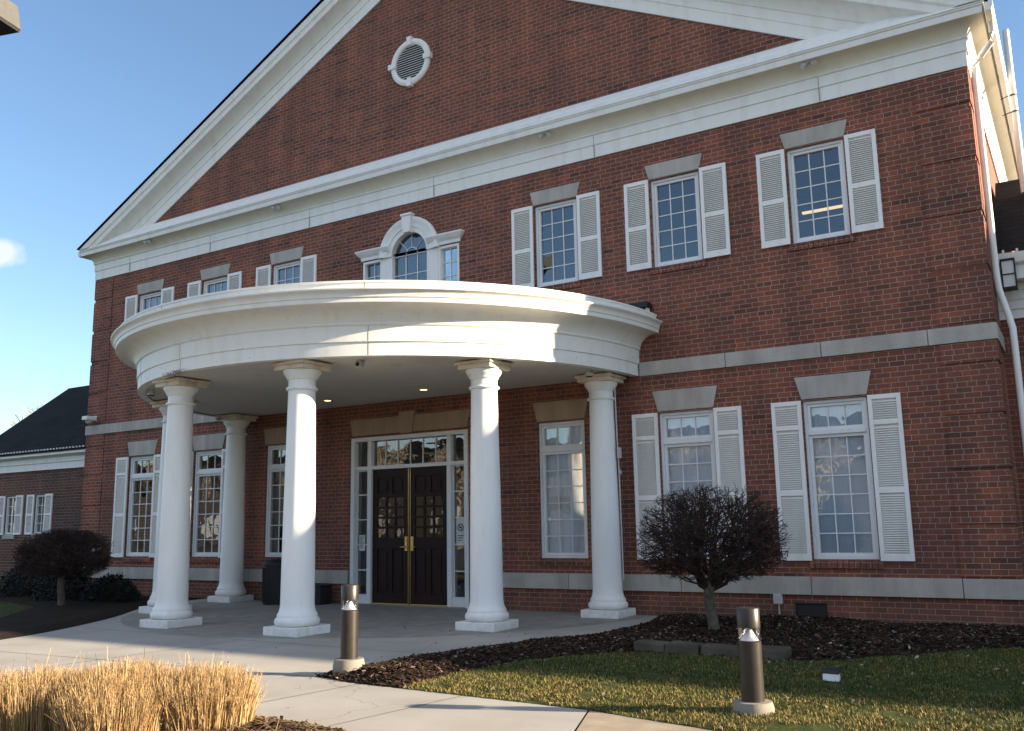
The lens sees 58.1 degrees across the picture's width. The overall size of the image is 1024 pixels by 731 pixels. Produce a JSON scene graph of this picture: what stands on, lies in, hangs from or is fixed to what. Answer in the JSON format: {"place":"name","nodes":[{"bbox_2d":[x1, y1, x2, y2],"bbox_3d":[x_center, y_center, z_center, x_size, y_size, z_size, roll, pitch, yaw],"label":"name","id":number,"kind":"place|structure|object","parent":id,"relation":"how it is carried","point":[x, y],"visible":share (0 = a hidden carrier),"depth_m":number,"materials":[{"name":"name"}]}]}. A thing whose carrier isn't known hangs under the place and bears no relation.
{"place":"outdoors","nodes":[
{"label":"outdoors","id":0,"kind":"place"},
{"bbox_2d":[0,0,20,35],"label":"parking lamp","id":1,"kind":"object","parent":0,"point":[9,18],"visible":1,"depth_m":13.66,"materials":[{"name":"metal"}]},
{"bbox_2d":[0,601,31,617],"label":"lawn","id":2,"kind":"structure","parent":0,"point":[10,606],"depth_m":18.85,"materials":[{"name":"plant"}]},
{"bbox_2d":[0,586,205,639],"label":"mulch bed","id":3,"kind":"object","parent":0,"point":[41,617],"visible":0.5,"depth_m":17.09,"materials":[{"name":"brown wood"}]},
{"bbox_2d":[0,563,52,597],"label":"shrub","id":4,"kind":"object","parent":3,"relation":"on","point":[15,584],"visible":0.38,"depth_m":22.08,"materials":[{"name":"green plant"}]},
{"bbox_2d":[29,568,92,600],"bbox_3d":[-10.218,4.985,21.108,1.655,0.825,1.280,-7,-11,31],"label":"shrub","id":5,"kind":"object","parent":3,"relation":"on","point":[47,591],"visible":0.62,"depth_m":20.77,"materials":[{"name":"green plant"}]},
{"bbox_2d":[11,528,114,604],"bbox_3d":[-9.316,4.235,19.173,1.980,1.699,1.981,-7,-11,31],"label":"clipped tree","id":6,"kind":"object","parent":3,"relation":"on","point":[65,546],"visible":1,"depth_m":18.92,"materials":[{"name":"plant"}]},
{"bbox_2d":[78,572,141,601],"bbox_3d":[-8.828,4.902,20.336,1.470,0.678,1.142,-7,-11,31],"label":"shrub","id":7,"kind":"object","parent":3,"relation":"on","point":[107,588],"visible":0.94,"depth_m":20.08,"materials":[{"name":"green plant"}]},
{"bbox_2d":[0,599,656,730],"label":"porch path","id":8,"kind":"structure","parent":0,"point":[337,705],"depth_m":10.75,"materials":[{"name":"concrete"}]},
{"bbox_2d":[167,715,346,730],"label":"mulch bed","id":9,"kind":"object","parent":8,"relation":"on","point":[259,726],"visible":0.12,"depth_m":7.02,"materials":[{"name":"brown wood"}]},
{"bbox_2d":[0,659,28,692],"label":"grass clump","id":10,"kind":"object","parent":9,"relation":"on","point":[3,672],"visible":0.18,"depth_m":7.40,"materials":[{"name":"plant"}]},
{"bbox_2d":[0,649,101,730],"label":"grass clump","id":11,"kind":"object","parent":9,"relation":"on","point":[24,704],"visible":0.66,"depth_m":6.97,"materials":[{"name":"plant"}]},
{"bbox_2d":[45,659,174,730],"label":"grass clump","id":12,"kind":"object","parent":9,"relation":"on","point":[85,713],"visible":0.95,"depth_m":6.72,"materials":[{"name":"plant"}]},
{"bbox_2d":[50,646,185,721],"bbox_3d":[-3.090,2.553,7.296,1.064,0.588,1.074,3,-10,-20],"label":"grass clump","id":13,"kind":"object","parent":9,"relation":"on","point":[135,671],"visible":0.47,"depth_m":7.19,"materials":[{"name":"plant"}]},
{"bbox_2d":[25,715,343,730],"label":"dry thatch","id":14,"kind":"object","parent":9,"relation":"on","point":[308,725],"visible":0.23,"depth_m":6.98,"materials":[{"name":"plant"}]},
{"bbox_2d":[138,649,267,730],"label":"grass clump","id":15,"kind":"object","parent":9,"relation":"on","point":[218,698],"visible":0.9,"depth_m":7.05,"materials":[{"name":"plant"}]},
{"bbox_2d":[178,627,566,707],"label":"leaf litter","id":16,"kind":"object","parent":8,"relation":"on","point":[381,656],"visible":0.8,"depth_m":12.13,"materials":[{"name":"brown plant"}]},
{"bbox_2d":[120,600,652,638],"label":"porch floor","id":17,"kind":"structure","parent":0,"point":[248,619],"depth_m":15.27,"materials":[{"name":"concrete"}]},
{"bbox_2d":[262,559,281,604],"bbox_3d":[-4.913,4.489,19.136,0.550,0.910,0.550,-7,-11,31],"label":"trash can","id":18,"kind":"object","parent":17,"relation":"on","point":[271,579],"visible":0.69,"depth_m":18.92,"materials":[{"name":"black plastic"}]},
{"bbox_2d":[315,584,332,604],"bbox_3d":[-3.938,4.688,18.861,0.380,0.390,0.380,-7,-11,31],"label":"planter box","id":19,"kind":"object","parent":17,"relation":"on","point":[322,594],"visible":0.73,"depth_m":18.72,"materials":[{"name":"black plastic"}]},
{"bbox_2d":[111,280,662,637],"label":"entrance portico","id":20,"kind":"structure","parent":17,"relation":"on","point":[239,360],"depth_m":14.39,"materials":[{"name":"paint"}]},
{"bbox_2d":[147,389,155,395],"bbox_3d":[-6.562,0.498,16.765,0.150,0.116,0.148,-7,-11,31],"label":"spotlight","id":21,"kind":"object","parent":20,"relation":"attached to","point":[150,392],"visible":1,"depth_m":16.72,"materials":[{"name":"grey metal"}]},
{"bbox_2d":[215,414,221,419],"bbox_3d":[-6.548,1.151,20.547,0.150,0.116,0.148,-7,-11,31],"label":"spotlight","id":22,"kind":"object","parent":20,"relation":"attached to","point":[217,416],"visible":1,"depth_m":20.50,"materials":[{"name":"grey metal"}]},
{"bbox_2d":[355,360,364,367],"bbox_3d":[-2.343,-0.023,14.171,0.120,0.120,0.118,-7,-11,31],"label":"security camera","id":23,"kind":"object","parent":20,"relation":"attached to","point":[359,363],"visible":1,"depth_m":14.13,"materials":[{"name":"grey plastic"}]},
{"bbox_2d":[585,370,593,376],"bbox_3d":[1.300,0.137,15.486,0.150,0.116,0.148,-7,-11,31],"label":"spotlight","id":24,"kind":"object","parent":20,"relation":"attached to","point":[588,373],"visible":1,"depth_m":15.44,"materials":[{"name":"grey metal"}]},
{"bbox_2d":[614,388,623,579],"bbox_3d":[1.815,1.919,15.644,0.026,3.350,0.065,7,-13,-39],"label":"conduit","id":25,"kind":"object","parent":20,"relation":"attached to","point":[619,486],"visible":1,"depth_m":15.58,"materials":[{"name":"white metal"}]},
{"bbox_2d":[617,447,621,473],"bbox_3d":[1.828,1.620,15.678,0.050,0.450,0.080,-7,-11,31],"label":"junction box","id":26,"kind":"object","parent":20,"relation":"attached to","point":[619,455],"visible":1,"depth_m":15.67,"materials":[{"name":"grey metal"}]},
{"bbox_2d":[628,301,651,311],"bbox_3d":[2.206,-0.980,16.117,0.440,0.191,0.230,-7,-11,31],"label":"floodlight","id":27,"kind":"object","parent":20,"relation":"on","point":[646,305],"visible":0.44,"depth_m":15.98,"materials":[{"name":"black plastic"}]},
{"bbox_2d":[0,599,841,730],"bbox_3d":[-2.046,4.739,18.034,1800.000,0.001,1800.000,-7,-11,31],"label":"ground","id":28,"kind":"structure","parent":0,"point":[487,698],"depth_m":8.06,"materials":[{"name":"brown soil"}]},
{"bbox_2d":[8,396,45,425],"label":"bare tree","id":29,"kind":"object","parent":28,"relation":"on","point":[29,412],"visible":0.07,"depth_m":48.15,"materials":[{"name":"brown plant"}]},
{"bbox_2d":[0,385,89,590],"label":"brick wing","id":30,"kind":"structure","parent":28,"relation":"on","point":[42,455],"depth_m":27.03,"materials":[{"name":"red brick"}]},
{"bbox_2d":[2,496,15,538],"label":"window","id":31,"kind":"structure","parent":30,"relation":"in","point":[7,535],"depth_m":27.45,"materials":[{"name":"paint"}]},
{"bbox_2d":[31,495,44,538],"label":"window","id":32,"kind":"structure","parent":30,"relation":"in","point":[38,512],"depth_m":26.70,"materials":[{"name":"paint"}]},
{"bbox_2d":[77,0,1023,625],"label":"brick building","id":33,"kind":"structure","parent":28,"relation":"on","point":[805,262],"depth_m":16.55,"materials":[{"name":"brick"}]},
{"bbox_2d":[82,416,96,423],"bbox_3d":[-10.975,1.418,23.974,0.220,0.220,0.340,-7,-11,31],"label":"security camera","id":34,"kind":"object","parent":33,"relation":"attached to","point":[89,419],"visible":1,"depth_m":23.88,"materials":[{"name":"white paint"}]},
{"bbox_2d":[122,456,153,561],"bbox_3d":[-9.135,3.536,22.778,1.072,2.565,0.235,-7,-11,31],"label":"window","id":35,"kind":"structure","parent":33,"relation":"in","point":[134,477],"depth_m":22.89,"materials":[{"name":"paint"}]},
{"bbox_2d":[140,291,160,311],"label":"window","id":36,"kind":"structure","parent":33,"relation":"in","point":[143,299],"depth_m":23.80,"materials":[{"name":"paint"}]},
{"bbox_2d":[190,450,221,561],"bbox_3d":[-7.070,3.282,21.522,1.072,2.565,0.235,-7,-11,31],"label":"window","id":37,"kind":"structure","parent":33,"relation":"in","point":[197,556],"depth_m":21.62,"materials":[{"name":"paint"}]},
{"bbox_2d":[203,277,226,293],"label":"window","id":38,"kind":"structure","parent":33,"relation":"in","point":[207,284],"depth_m":22.50,"materials":[{"name":"paint"}]},
{"bbox_2d":[260,445,285,562],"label":"window","id":39,"kind":"structure","parent":33,"relation":"in","point":[271,467],"depth_m":20.45,"materials":[{"name":"paint"}]},
{"bbox_2d":[271,205,279,210],"bbox_3d":[-5.425,-3.632,21.231,0.283,0.125,0.166,-7,-11,31],"label":"floodlight","id":40,"kind":"object","parent":33,"relation":"attached to","point":[274,207],"visible":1,"depth_m":21.21,"materials":[{"name":"grey metal"}]},
{"bbox_2d":[273,260,300,284],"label":"window","id":41,"kind":"structure","parent":33,"relation":"in","point":[276,280],"depth_m":21.27,"materials":[{"name":"paint"}]},
{"bbox_2d":[372,468,409,604],"bbox_3d":[-2.458,3.435,18.552,0.927,2.678,0.119,-7,-11,31],"label":"door","id":42,"kind":"structure","parent":33,"relation":"in","point":[391,556],"depth_m":18.54,"materials":[{"name":"brown paint"}]},
{"bbox_2d":[354,212,464,280],"bbox_3d":[-2.135,-2.088,19.188,2.800,2.190,0.290,-7,-11,31],"label":"arched window","id":43,"kind":"structure","parent":33,"relation":"in","point":[439,257],"depth_m":19.19,"materials":[{"name":"white paint"}]},
{"bbox_2d":[410,466,446,605],"bbox_3d":[-1.639,3.334,18.054,0.927,2.678,0.119,-7,-11,31],"label":"door","id":44,"kind":"structure","parent":33,"relation":"in","point":[428,555],"depth_m":18.07,"materials":[{"name":"brown paint"}]},
{"bbox_2d":[538,132,550,139],"bbox_3d":[0.634,-4.376,17.547,0.283,0.125,0.166,-7,-11,31],"label":"floodlight","id":45,"kind":"object","parent":33,"relation":"attached to","point":[541,136],"visible":1,"depth_m":17.53,"materials":[{"name":"grey metal"}]},
{"bbox_2d":[535,199,580,290],"bbox_3d":[0.872,-2.235,17.428,1.012,1.725,0.235,-7,-11,31],"label":"window","id":46,"kind":"structure","parent":33,"relation":"in","point":[539,211],"depth_m":17.48,"materials":[{"name":"paint"}]},
{"bbox_2d":[537,420,590,565],"bbox_3d":[0.952,2.297,16.645,1.072,2.565,0.235,-7,-11,31],"label":"window","id":47,"kind":"structure","parent":33,"relation":"in","point":[564,532],"depth_m":16.71,"materials":[{"name":"glass"}]},
{"bbox_2d":[650,171,705,274],"bbox_3d":[2.912,-2.485,16.189,1.012,1.725,0.235,-7,-11,31],"label":"window","id":48,"kind":"structure","parent":33,"relation":"in","point":[656,216],"depth_m":16.19,"materials":[{"name":"paint"}]},
{"bbox_2d":[660,409,719,566],"bbox_3d":[2.992,2.047,15.405,1.072,2.565,0.235,-7,-11,31],"label":"window","id":49,"kind":"structure","parent":33,"relation":"in","point":[687,438],"depth_m":15.57,"materials":[{"name":"glass"}]},
{"bbox_2d":[773,594,782,613],"bbox_3d":[4.128,3.742,14.261,0.136,0.405,0.100,-7,-11,31],"label":"outlet box","id":50,"kind":"object","parent":33,"relation":"attached to","point":[778,599],"visible":0.95,"depth_m":14.25,"materials":[{"name":"grey plastic"}]},
{"bbox_2d":[800,60,817,69],"bbox_3d":[4.832,-4.892,14.995,0.283,0.125,0.166,-7,-11,31],"label":"floodlight","id":51,"kind":"object","parent":33,"relation":"attached to","point":[806,63],"visible":1,"depth_m":14.98,"materials":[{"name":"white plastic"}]},
{"bbox_2d":[787,139,854,251],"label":"window","id":52,"kind":"structure","parent":33,"relation":"in","point":[791,155],"depth_m":14.93,"materials":[{"name":"paint"}]},
{"bbox_2d":[803,397,883,567],"bbox_3d":[5.057,1.793,14.150,1.072,2.565,0.235,-7,-11,31],"label":"window","id":53,"kind":"structure","parent":33,"relation":"in","point":[840,475],"depth_m":14.20,"materials":[{"name":"glass"}]},
{"bbox_2d":[634,639,668,651],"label":"edging block","id":54,"kind":"structure","parent":28,"relation":"on","point":[649,645],"depth_m":10.98,"materials":[{"name":"grey concrete"}]},
{"bbox_2d":[315,613,1023,687],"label":"mulch bed","id":55,"kind":"object","parent":28,"relation":"on","point":[368,670],"visible":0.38,"depth_m":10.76,"materials":[{"name":"brown wood"}]},
{"bbox_2d":[332,584,364,673],"bbox_3d":[-1.730,2.819,9.805,0.346,0.952,0.345,-7,-11,31],"label":"bollard light","id":56,"kind":"object","parent":55,"relation":"on","point":[348,660],"visible":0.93,"depth_m":9.73,"materials":[{"name":"metal"}]},
{"bbox_2d":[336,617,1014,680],"bbox_3d":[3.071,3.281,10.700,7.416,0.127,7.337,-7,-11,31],"label":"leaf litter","id":57,"kind":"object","parent":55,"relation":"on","point":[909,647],"visible":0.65,"depth_m":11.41,"materials":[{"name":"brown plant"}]},
{"bbox_2d":[633,482,792,629],"bbox_3d":[2.755,2.667,12.607,2.174,2.124,2.138,-7,-11,31],"label":"clipped tree","id":58,"kind":"object","parent":55,"relation":"on","point":[689,528],"visible":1,"depth_m":12.33,"materials":[{"name":"brown plant"}]},
{"bbox_2d":[664,640,703,655],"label":"edging block","id":59,"kind":"structure","parent":28,"relation":"on","point":[683,647],"depth_m":10.74,"materials":[{"name":"grey concrete"}]},
{"bbox_2d":[701,643,738,656],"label":"edging block","id":60,"kind":"structure","parent":28,"relation":"on","point":[727,650],"depth_m":10.54,"materials":[{"name":"grey concrete"}]},
{"bbox_2d":[762,645,791,660],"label":"edging block","id":61,"kind":"structure","parent":28,"relation":"on","point":[777,652],"depth_m":10.22,"materials":[{"name":"grey concrete"}]},
{"bbox_2d":[995,29,1023,534],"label":"brick wing","id":62,"kind":"structure","parent":28,"relation":"on","point":[1009,214],"depth_m":14.42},
{"bbox_2d":[999,257,1017,291],"bbox_3d":[7.670,-1.367,14.209,0.200,0.470,0.500,-7,-11,31],"label":"wall lantern","id":63,"kind":"object","parent":62,"relation":"attached to","point":[1008,274],"depth_m":14.02,"materials":[{"name":"black plastic"}]},
{"bbox_2d":[0,0,1023,433],"label":"sky","id":64,"kind":"structure","parent":0,"point":[95,95],"materials":[{"name":"blue"}]},
{"bbox_2d":[576,711,713,730],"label":"pavement","id":65,"kind":"structure","parent":0,"point":[595,721],"depth_m":7.10,"materials":[{"name":"beige concrete"}]},
{"bbox_2d":[403,647,1023,730],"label":"lawn","id":66,"kind":"structure","parent":0,"point":[781,726],"depth_m":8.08,"materials":[{"name":"plant"}]},
{"bbox_2d":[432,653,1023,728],"bbox_3d":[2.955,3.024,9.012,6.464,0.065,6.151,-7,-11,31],"label":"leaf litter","id":67,"kind":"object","parent":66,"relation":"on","point":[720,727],"visible":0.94,"depth_m":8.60,"materials":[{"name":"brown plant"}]},
{"bbox_2d":[733,607,774,714],"bbox_3d":[1.939,2.404,7.485,0.336,0.852,0.334,-7,-11,31],"label":"bollard light","id":68,"kind":"object","parent":66,"relation":"on","point":[752,700],"visible":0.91,"depth_m":7.41,"materials":[{"name":"metal"}]},
{"bbox_2d":[822,667,840,681],"bbox_3d":[3.026,2.969,8.714,0.162,0.207,0.120,-7,-11,31],"label":"ground spotlight","id":69,"kind":"object","parent":66,"relation":"on","point":[831,674],"visible":0.92,"depth_m":8.69,"materials":[{"name":"black plastic"}]}
]}

